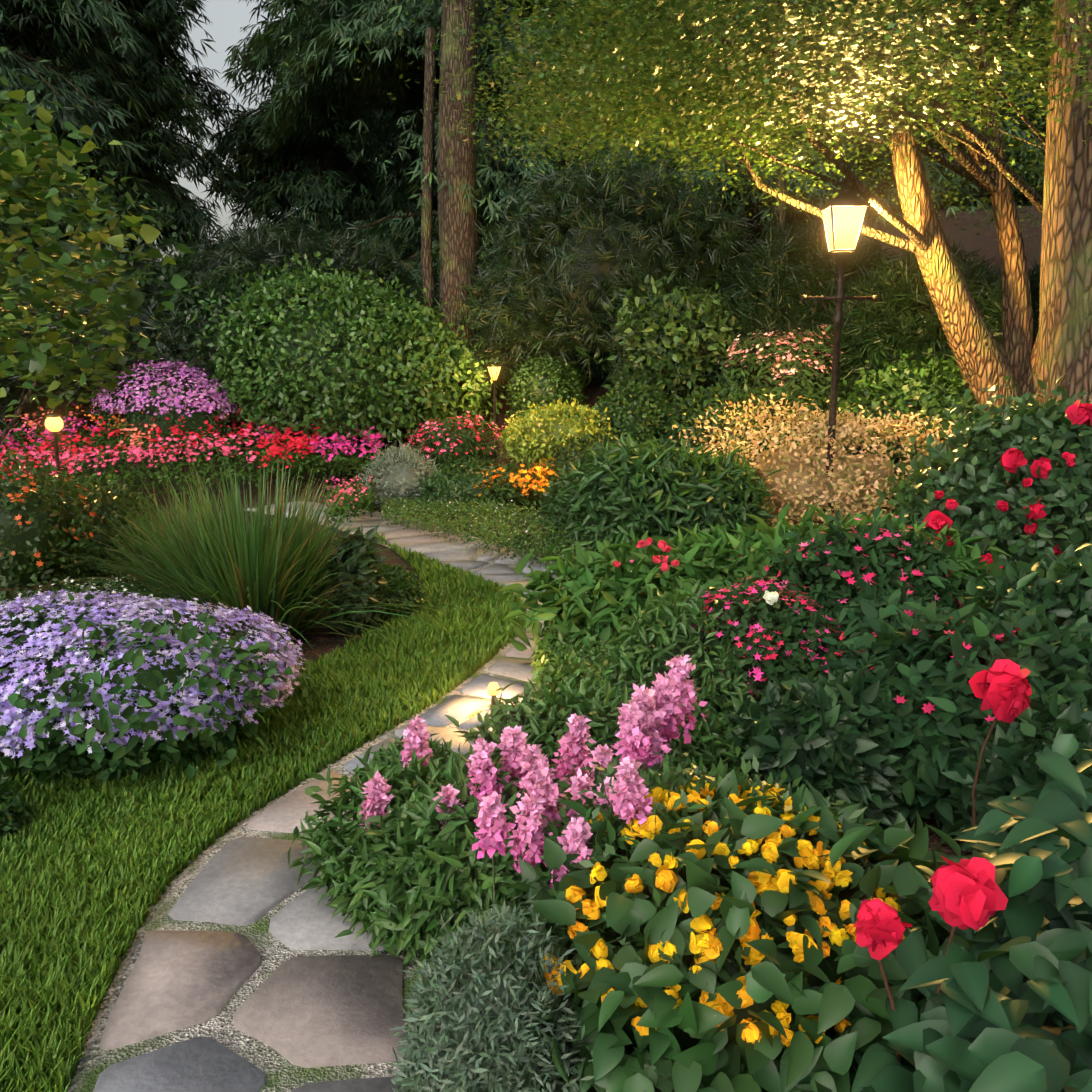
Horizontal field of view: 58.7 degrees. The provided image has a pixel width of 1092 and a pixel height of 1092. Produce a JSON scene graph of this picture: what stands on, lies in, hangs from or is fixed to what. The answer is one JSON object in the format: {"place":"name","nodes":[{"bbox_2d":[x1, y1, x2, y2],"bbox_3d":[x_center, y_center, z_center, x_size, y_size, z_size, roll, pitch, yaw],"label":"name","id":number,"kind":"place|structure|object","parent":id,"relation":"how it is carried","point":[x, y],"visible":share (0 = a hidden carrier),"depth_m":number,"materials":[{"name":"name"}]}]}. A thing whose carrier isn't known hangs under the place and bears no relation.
{"place":"outdoors","nodes":[
{"label":"outdoors","id":0,"kind":"place"},
{"bbox_2d":[88,0,300,261],"label":"sky","id":1,"kind":"structure","parent":0,"point":[227,17],"materials":[{"name":"grey"}]},
{"bbox_2d":[0,532,529,1091],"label":"lawn","id":2,"kind":"structure","parent":0,"point":[201,800],"depth_m":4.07,"materials":[{"name":"green plant"}]},
{"bbox_2d":[0,777,31,837],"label":"shrub","id":3,"kind":"object","parent":2,"relation":"on","point":[13,812],"visible":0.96,"depth_m":3.64,"materials":[{"name":"green plant"}]},
{"bbox_2d":[65,501,590,1091],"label":"flagstone path","id":4,"kind":"structure","parent":0,"point":[321,1011],"depth_m":2.84,"materials":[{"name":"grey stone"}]},
{"bbox_2d":[488,682,498,704],"bbox_3d":[-0.266,0.774,4.934,0.055,0.170,0.055,-4,12,-21],"label":"spike light","id":5,"kind":"object","parent":4,"relation":"on","point":[492,688],"visible":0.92,"depth_m":4.91,"materials":[{"name":"glass"}]},
{"bbox_2d":[0,206,1042,1091],"bbox_3d":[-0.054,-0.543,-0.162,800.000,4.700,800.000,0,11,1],"label":"soil ground","id":6,"kind":"structure","parent":0,"point":[316,642],"depth_m":13.48,"materials":[{"name":"brown soil"}]},
{"bbox_2d":[0,438,101,596],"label":"round shrub","id":7,"kind":"object","parent":6,"relation":"on","point":[34,540],"visible":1,"depth_m":6.97,"materials":[{"name":"green plant"}]},
{"bbox_2d":[45,414,63,507],"bbox_3d":[-4.383,-0.537,8.758,0.150,1.285,0.150,0,11,1],"label":"globe lamp","id":8,"kind":"object","parent":6,"relation":"on","point":[54,424],"visible":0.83,"depth_m":8.63,"materials":[{"name":"glass"}]},
{"bbox_2d":[0,265,120,441],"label":"bush","id":9,"kind":"object","parent":6,"relation":"on","point":[4,407],"visible":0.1,"depth_m":13.98,"materials":[{"name":"green plant"}]},
{"bbox_2d":[0,2,175,251],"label":"conifer tree","id":10,"kind":"object","parent":6,"relation":"on","point":[128,184],"depth_m":16.74,"materials":[{"name":"green plant"}]},
{"bbox_2d":[0,575,186,630],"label":"white edging flowers","id":11,"kind":"object","parent":6,"relation":"on","point":[65,585],"visible":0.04,"depth_m":6.65,"materials":[{"name":"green plant"}]},
{"bbox_2d":[0,0,191,420],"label":"conifer tree","id":12,"kind":"object","parent":6,"relation":"on","point":[70,17],"depth_m":15.59,"materials":[{"name":"green plant"}]},
{"bbox_2d":[0,47,198,446],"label":"tree","id":13,"kind":"object","parent":6,"relation":"on","point":[30,362],"depth_m":5.55,"materials":[{"name":"green plant"}]},
{"bbox_2d":[0,157,218,425],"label":"dark shrub","id":14,"kind":"object","parent":6,"relation":"on","point":[70,246],"visible":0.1,"depth_m":14.21,"materials":[{"name":"green plant"}]},
{"bbox_2d":[54,475,170,586],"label":"round shrub","id":15,"kind":"object","parent":6,"relation":"on","point":[100,493],"visible":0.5,"depth_m":7.41,"materials":[{"name":"green plant"}]},
{"bbox_2d":[6,0,249,261],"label":"conifer tree","id":16,"kind":"object","parent":6,"relation":"on","point":[167,106],"depth_m":17.71,"materials":[{"name":"green plant"}]},
{"bbox_2d":[0,239,260,423],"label":"bush","id":17,"kind":"object","parent":6,"relation":"on","point":[146,313],"visible":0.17,"depth_m":13.79,"materials":[{"name":"green plant"}]},
{"bbox_2d":[0,0,262,268],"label":"conifer tree","id":18,"kind":"object","parent":6,"relation":"on","point":[170,51],"depth_m":18.21,"materials":[{"name":"green plant"}]},
{"bbox_2d":[0,397,263,497],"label":"flower bed","id":19,"kind":"object","parent":6,"relation":"on","point":[46,447],"visible":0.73,"depth_m":12.42,"materials":[{"name":"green plant"}]},
{"bbox_2d":[0,586,307,791],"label":"flowering bush","id":20,"kind":"object","parent":6,"relation":"on","point":[141,677],"visible":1,"depth_m":4.10,"materials":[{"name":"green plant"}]},
{"bbox_2d":[89,356,254,458],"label":"purple flowering shrub","id":21,"kind":"object","parent":6,"relation":"on","point":[197,408],"visible":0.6,"depth_m":13.43,"materials":[{"name":"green plant"}]},
{"bbox_2d":[148,252,324,426],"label":"dark shrub","id":22,"kind":"object","parent":6,"relation":"on","point":[206,299],"visible":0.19,"depth_m":13.98,"materials":[{"name":"green plant"}]},
{"bbox_2d":[37,457,483,658],"bbox_3d":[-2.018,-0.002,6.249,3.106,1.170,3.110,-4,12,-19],"label":"ornamental grass","id":23,"kind":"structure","parent":6,"relation":"on","point":[264,565],"depth_m":5.95,"materials":[{"name":"green plant"}]},
{"bbox_2d":[90,198,436,353],"bbox_3d":[-4.529,-3.978,15.774,5.690,3.121,3.707,0,11,1],"label":"bush","id":24,"kind":"object","parent":6,"relation":"on","point":[251,246],"visible":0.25,"depth_m":14.84,"materials":[{"name":"green plant"}]},
{"bbox_2d":[240,626,303,680],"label":"flowers","id":25,"kind":"object","parent":6,"relation":"on","point":[271,650],"visible":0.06,"depth_m":5.31,"materials":[{"name":"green plant"}]},
{"bbox_2d":[193,0,413,260],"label":"conifer tree","id":26,"kind":"object","parent":6,"relation":"on","point":[301,188],"depth_m":19.78,"materials":[{"name":"green plant"}]},
{"bbox_2d":[253,405,384,487],"bbox_3d":[-3.127,-1.499,13.353,1.874,1.148,2.801,-2,11,-8],"label":"flower bed","id":27,"kind":"object","parent":6,"relation":"on","point":[339,461],"visible":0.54,"depth_m":12.67,"materials":[{"name":"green plant"}]},
{"bbox_2d":[260,5,397,250],"bbox_3d":[-5.997,-26.503,28.422,6.134,39.643,6.300,0,11,1],"label":"conifer tree","id":28,"kind":"object","parent":6,"relation":"on","point":[351,174],"depth_m":29.66,"materials":[{"name":"green plant"}]},
{"bbox_2d":[192,251,504,453],"bbox_3d":[-2.799,-2.887,14.382,4.474,2.823,4.014,0,11,1],"label":"round shrub","id":29,"kind":"object","parent":6,"relation":"on","point":[350,365],"visible":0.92,"depth_m":13.19,"materials":[{"name":"green plant"}]},
{"bbox_2d":[323,475,376,524],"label":"flowering plant","id":30,"kind":"object","parent":6,"relation":"on","point":[365,496],"visible":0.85,"depth_m":10.45,"materials":[{"name":"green plant"}]},
{"bbox_2d":[321,522,387,636],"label":"dark leaf plant","id":31,"kind":"object","parent":6,"relation":"on","point":[364,569],"visible":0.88,"depth_m":6.23,"materials":[{"name":"green plant"}]},
{"bbox_2d":[367,563,427,622],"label":"shrub","id":32,"kind":"object","parent":6,"relation":"on","point":[414,591],"visible":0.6,"depth_m":6.60,"materials":[{"name":"green plant"}]},
{"bbox_2d":[358,440,449,508],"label":"silver lavender","id":33,"kind":"object","parent":6,"relation":"on","point":[402,478],"visible":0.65,"depth_m":11.45,"materials":[{"name":"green plant"}]},
{"bbox_2d":[257,0,557,259],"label":"conifer tree","id":34,"kind":"object","parent":6,"relation":"on","point":[389,136],"depth_m":24.08,"materials":[{"name":"green plant"}]},
{"bbox_2d":[308,260,518,403],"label":"bush","id":35,"kind":"object","parent":6,"relation":"on","point":[419,299],"visible":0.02,"depth_m":15.14,"materials":[{"name":"green plant"}]},
{"bbox_2d":[421,27,436,307],"bbox_3d":[-1.765,-5.348,14.617,0.346,4.519,0.203,0,11,1],"label":"thin trunk","id":36,"kind":"object","parent":6,"relation":"on","point":[428,154],"visible":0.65,"depth_m":14.48,"materials":[{"name":"brown plant"}]},
{"bbox_2d":[401,411,503,476],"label":"red flower shrub","id":37,"kind":"object","parent":6,"relation":"on","point":[442,446],"visible":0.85,"depth_m":12.66,"materials":[{"name":"green plant"}]},
{"bbox_2d":[221,0,689,373],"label":"conifer tree","id":38,"kind":"object","parent":6,"relation":"on","point":[404,49],"depth_m":17.60,"materials":[{"name":"green plant"}]},
{"bbox_2d":[437,0,479,366],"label":"conifer trunk","id":39,"kind":"object","parent":6,"relation":"on","point":[458,238],"visible":0.77,"depth_m":14.16,"materials":[{"name":"brown plant"}]},
{"bbox_2d":[415,456,532,515],"bbox_3d":[-0.804,-0.695,11.200,1.466,0.674,0.913,0,11,1],"label":"green mound","id":40,"kind":"object","parent":6,"relation":"on","point":[459,485],"visible":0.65,"depth_m":10.98,"materials":[{"name":"green plant"}]},
{"bbox_2d":[386,887,593,1091],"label":"shrub","id":41,"kind":"object","parent":6,"relation":"on","point":[489,1033],"visible":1,"depth_m":2.11,"materials":[{"name":"green plant"}]},
{"bbox_2d":[487,366,500,457],"bbox_3d":[-0.709,-1.839,13.394,0.202,1.258,0.190,0,11,1],"label":"garden light","id":42,"kind":"object","parent":6,"relation":"on","point":[494,372],"visible":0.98,"depth_m":13.30,"materials":[{"name":"metal"}]},
{"bbox_2d":[378,493,631,579],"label":"ground cover","id":43,"kind":"object","parent":6,"relation":"on","point":[432,509],"visible":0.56,"depth_m":9.50,"materials":[{"name":"green plant"}]},
{"bbox_2d":[406,176,614,394],"bbox_3d":[-0.023,-4.103,15.233,4.368,3.524,2.966,0,11,1],"label":"bush","id":44,"kind":"object","parent":6,"relation":"on","point":[500,343],"visible":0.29,"depth_m":14.44,"materials":[{"name":"green plant"}]},
{"bbox_2d":[474,458,567,510],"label":"orange flower plant","id":45,"kind":"object","parent":6,"relation":"on","point":[525,486],"visible":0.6,"depth_m":10.97,"materials":[{"name":"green plant"}]},
{"bbox_2d":[288,573,765,979],"bbox_3d":[0.111,0.693,3.716,1.532,0.901,2.320,7,13,32],"label":"flowering plant foliage","id":46,"kind":"object","parent":6,"relation":"on","point":[407,874],"visible":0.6,"depth_m":3.09,"materials":[{"name":"green plant"}]},
{"bbox_2d":[358,655,707,887],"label":"flowers","id":47,"kind":"object","parent":46,"relation":"attached to","point":[645,715],"visible":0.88,"depth_m":2.88,"materials":[{"name":"pink plant"}]},
{"bbox_2d":[503,352,588,418],"bbox_3d":[-0.001,-2.350,14.354,1.306,1.013,1.306,0,11,1],"label":"boxwood ball","id":48,"kind":"object","parent":6,"relation":"on","point":[547,383],"visible":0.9,"depth_m":14.05,"materials":[{"name":"green plant"}]},
{"bbox_2d":[366,6,741,258],"bbox_3d":[0.768,-25.220,25.595,12.397,41.084,11.813,0,11,1],"label":"conifer tree","id":49,"kind":"object","parent":6,"relation":"on","point":[399,163],"depth_m":27.04,"materials":[{"name":"green plant"}]},
{"bbox_2d":[490,397,618,465],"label":"chartreuse shrub","id":50,"kind":"object","parent":6,"relation":"on","point":[540,436],"visible":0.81,"depth_m":12.35,"materials":[{"name":"green plant"}]},
{"bbox_2d":[537,459,586,539],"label":"green shrub","id":51,"kind":"object","parent":6,"relation":"on","point":[552,504],"visible":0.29,"depth_m":9.28,"materials":[{"name":"green plant"}]},
{"bbox_2d":[528,600,645,700],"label":"shrub","id":52,"kind":"object","parent":6,"relation":"on","point":[577,662],"visible":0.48,"depth_m":4.92,"materials":[{"name":"green plant"}]},
{"bbox_2d":[543,430,639,486],"bbox_3d":[0.699,-0.893,11.240,1.560,0.874,1.326,0,11,1],"label":"dark mound","id":53,"kind":"object","parent":6,"relation":"on","point":[562,455],"visible":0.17,"depth_m":11.18,"materials":[{"name":"green plant"}]},
{"bbox_2d":[485,0,753,246],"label":"conifer tree","id":54,"kind":"object","parent":6,"relation":"on","point":[667,167],"depth_m":21.40,"materials":[{"name":"green plant"}]},
{"bbox_2d":[467,136,772,382],"bbox_3d":[1.169,-4.489,14.816,4.776,4.064,4.025,0,11,1],"label":"bush","id":55,"kind":"object","parent":6,"relation":"on","point":[628,243],"visible":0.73,"depth_m":13.78,"materials":[{"name":"green plant"}]},
{"bbox_2d":[589,376,681,447],"bbox_3d":[1.172,-1.727,12.764,1.328,1.011,1.365,0,11,1],"label":"boxwood ball","id":56,"kind":"object","parent":6,"relation":"on","point":[635,415],"visible":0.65,"depth_m":12.41,"materials":[{"name":"green plant"}]},
{"bbox_2d":[579,272,758,399],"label":"bush","id":57,"kind":"object","parent":6,"relation":"on","point":[679,347],"visible":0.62,"depth_m":13.06,"materials":[{"name":"green plant"}]},
{"bbox_2d":[557,432,782,559],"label":"tall leafy plant","id":58,"kind":"object","parent":6,"relation":"on","point":[632,489],"visible":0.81,"depth_m":8.15,"materials":[{"name":"green plant"}]},
{"bbox_2d":[354,0,1091,420],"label":"maple tree","id":59,"kind":"object","parent":6,"relation":"on","point":[673,45],"depth_m":7.82,"materials":[{"name":"green plant"}]},
{"bbox_2d":[469,503,1011,679],"bbox_3d":[1.078,0.307,5.414,3.046,1.143,1.220,0,11,1],"label":"shrub","id":60,"kind":"object","parent":6,"relation":"on","point":[718,556],"visible":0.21,"depth_m":5.29,"materials":[{"name":"green plant"}]},
{"bbox_2d":[613,537,778,604],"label":"flowers","id":61,"kind":"object","parent":60,"relation":"attached to","point":[770,598],"visible":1,"depth_m":4.77,"materials":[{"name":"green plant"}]},
{"bbox_2d":[483,750,999,1091],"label":"yellow flower plant","id":62,"kind":"object","parent":6,"relation":"on","point":[685,1046],"depth_m":2.16,"materials":[{"name":"plant"}]},
{"bbox_2d":[659,377,828,472],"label":"green shrub","id":63,"kind":"object","parent":6,"relation":"on","point":[681,423],"visible":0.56,"depth_m":11.41,"materials":[{"name":"green plant"}]},
{"bbox_2d":[658,565,846,725],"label":"flowering shrub","id":64,"kind":"object","parent":6,"relation":"on","point":[784,648],"visible":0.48,"depth_m":4.24,"materials":[{"name":"green plant"}]},
{"bbox_2d":[715,353,825,404],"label":"bush","id":65,"kind":"object","parent":6,"relation":"on","point":[723,380],"depth_m":12.75,"materials":[{"name":"green plant"}]},
{"bbox_2d":[775,28,788,232],"bbox_3d":[3.470,-5.119,14.184,0.306,4.550,0.165,0,11,1],"label":"thin trunk","id":66,"kind":"object","parent":6,"relation":"on","point":[780,210],"visible":0.1,"depth_m":14.12,"materials":[{"name":"brown plant"}]},
{"bbox_2d":[543,0,1020,234],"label":"conifer tree","id":67,"kind":"object","parent":6,"relation":"on","point":[835,187],"depth_m":17.99,"materials":[{"name":"green plant"}]},
{"bbox_2d":[714,323,852,436],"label":"flowering shrub","id":68,"kind":"object","parent":6,"relation":"on","point":[788,360],"visible":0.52,"depth_m":11.72,"materials":[{"name":"green plant"}]},
{"bbox_2d":[710,205,900,374],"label":"bush","id":69,"kind":"object","parent":6,"relation":"on","point":[781,273],"visible":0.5,"depth_m":12.74,"materials":[{"name":"green plant"}]},
{"bbox_2d":[665,388,961,534],"bbox_3d":[2.492,-0.695,9.092,2.812,1.511,1.532,0,11,1],"label":"shrub","id":70,"kind":"object","parent":6,"relation":"on","point":[801,477],"visible":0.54,"depth_m":8.81,"materials":[{"name":"beige plant"}]},
{"bbox_2d":[721,663,910,829],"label":"dark foliage","id":71,"kind":"object","parent":6,"relation":"on","point":[821,734],"visible":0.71,"depth_m":3.53,"materials":[{"name":"green plant"}]},
{"bbox_2d":[801,177,877,524],"bbox_3d":[2.583,-1.554,8.670,0.680,3.313,0.360,0,11,1],"label":"street lamp","id":72,"kind":"object","parent":6,"relation":"on","point":[843,212],"visible":0.81,"depth_m":8.45,"materials":[{"name":"metal"}]},
{"bbox_2d":[736,505,983,657],"bbox_3d":[1.530,0.347,4.833,1.274,1.119,0.772,0,11,1],"label":"flowering shrub","id":73,"kind":"object","parent":6,"relation":"on","point":[919,566],"visible":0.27,"depth_m":4.65,"materials":[{"name":"green plant"}]},
{"bbox_2d":[719,3,1046,218],"bbox_3d":[8.256,-25.043,22.952,10.206,37.421,11.294,0,11,1],"label":"conifer tree","id":74,"kind":"object","parent":6,"relation":"on","point":[1007,77],"depth_m":23.64,"materials":[{"name":"green plant"}]},
{"bbox_2d":[743,0,1052,236],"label":"conifer tree","id":75,"kind":"object","parent":6,"relation":"on","point":[791,220],"depth_m":18.98,"materials":[{"name":"green plant"}]},
{"bbox_2d":[817,579,981,683],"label":"dark foliage","id":76,"kind":"object","parent":6,"relation":"on","point":[885,607],"visible":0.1,"depth_m":4.21,"materials":[{"name":"green plant"}]},
{"bbox_2d":[815,233,1001,399],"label":"bush","id":77,"kind":"object","parent":6,"relation":"on","point":[899,314],"visible":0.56,"depth_m":11.28,"materials":[{"name":"green plant"}]},
{"bbox_2d":[822,347,1002,512],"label":"green shrub","id":78,"kind":"object","parent":6,"relation":"on","point":[893,389],"visible":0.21,"depth_m":9.37,"materials":[{"name":"green plant"}]},
{"bbox_2d":[920,350,957,388],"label":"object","id":79,"kind":"object","parent":6,"relation":"on","point":[954,363],"visible":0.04,"depth_m":10.88,"materials":[{"name":"green plant"}]},
{"bbox_2d":[798,659,1091,1091],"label":"rose bush","id":80,"kind":"object","parent":6,"relation":"on","point":[990,1021],"depth_m":1.87,"materials":[{"name":"plant"}]},
{"bbox_2d":[817,603,1091,843],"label":"dark foliage","id":81,"kind":"object","parent":6,"relation":"on","point":[929,702],"visible":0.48,"depth_m":3.62,"materials":[{"name":"green plant"}]},
{"bbox_2d":[862,373,1091,610],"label":"rose bush","id":82,"kind":"object","parent":6,"relation":"on","point":[973,481],"depth_m":5.41,"materials":[{"name":"green plant"}]},
{"bbox_2d":[916,8,1048,206],"bbox_3d":[12.828,-27.229,27.024,12.359,42.684,13.469,0,11,1],"label":"conifer tree","id":83,"kind":"object","parent":6,"relation":"on","point":[1019,55],"depth_m":25.64,"materials":[{"name":"green plant"}]},
{"bbox_2d":[944,259,1040,358],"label":"bush","id":84,"kind":"object","parent":6,"relation":"on","point":[992,315],"visible":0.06,"depth_m":10.40,"materials":[{"name":"green plant"}]},
{"bbox_2d":[941,5,1046,208],"bbox_3d":[15.637,-24.906,22.655,13.613,41.578,14.522,0,11,1],"label":"conifer tree","id":85,"kind":"object","parent":6,"relation":"on","point":[1026,200],"depth_m":25.46,"materials":[{"name":"green plant"}]},
{"bbox_2d":[979,41,1049,202],"bbox_3d":[16.245,-22.635,19.267,12.656,36.743,11.915,0,11,1],"label":"conifer tree","id":86,"kind":"object","parent":6,"relation":"on","point":[1038,69],"depth_m":22.29,"materials":[{"name":"green plant"}]},
{"bbox_2d":[940,687,1091,906],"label":"dark foliage","id":87,"kind":"object","parent":6,"relation":"on","point":[1008,763],"visible":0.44,"depth_m":3.19,"materials":[{"name":"green plant"}]},
{"bbox_2d":[966,530,1091,670],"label":"dark foliage","id":88,"kind":"object","parent":6,"relation":"on","point":[1061,584],"visible":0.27,"depth_m":4.21,"materials":[{"name":"green plant"}]},
{"bbox_2d":[1032,299,1039,341],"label":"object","id":89,"kind":"object","parent":6,"relation":"on","point":[1035,330],"depth_m":9.74,"materials":[{"name":"green plant"}]},
{"bbox_2d":[1036,0,1091,462],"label":"tree trunk","id":90,"kind":"object","parent":6,"relation":"on","point":[1065,328],"visible":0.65,"depth_m":7.03,"materials":[{"name":"brown plant"}]}
]}

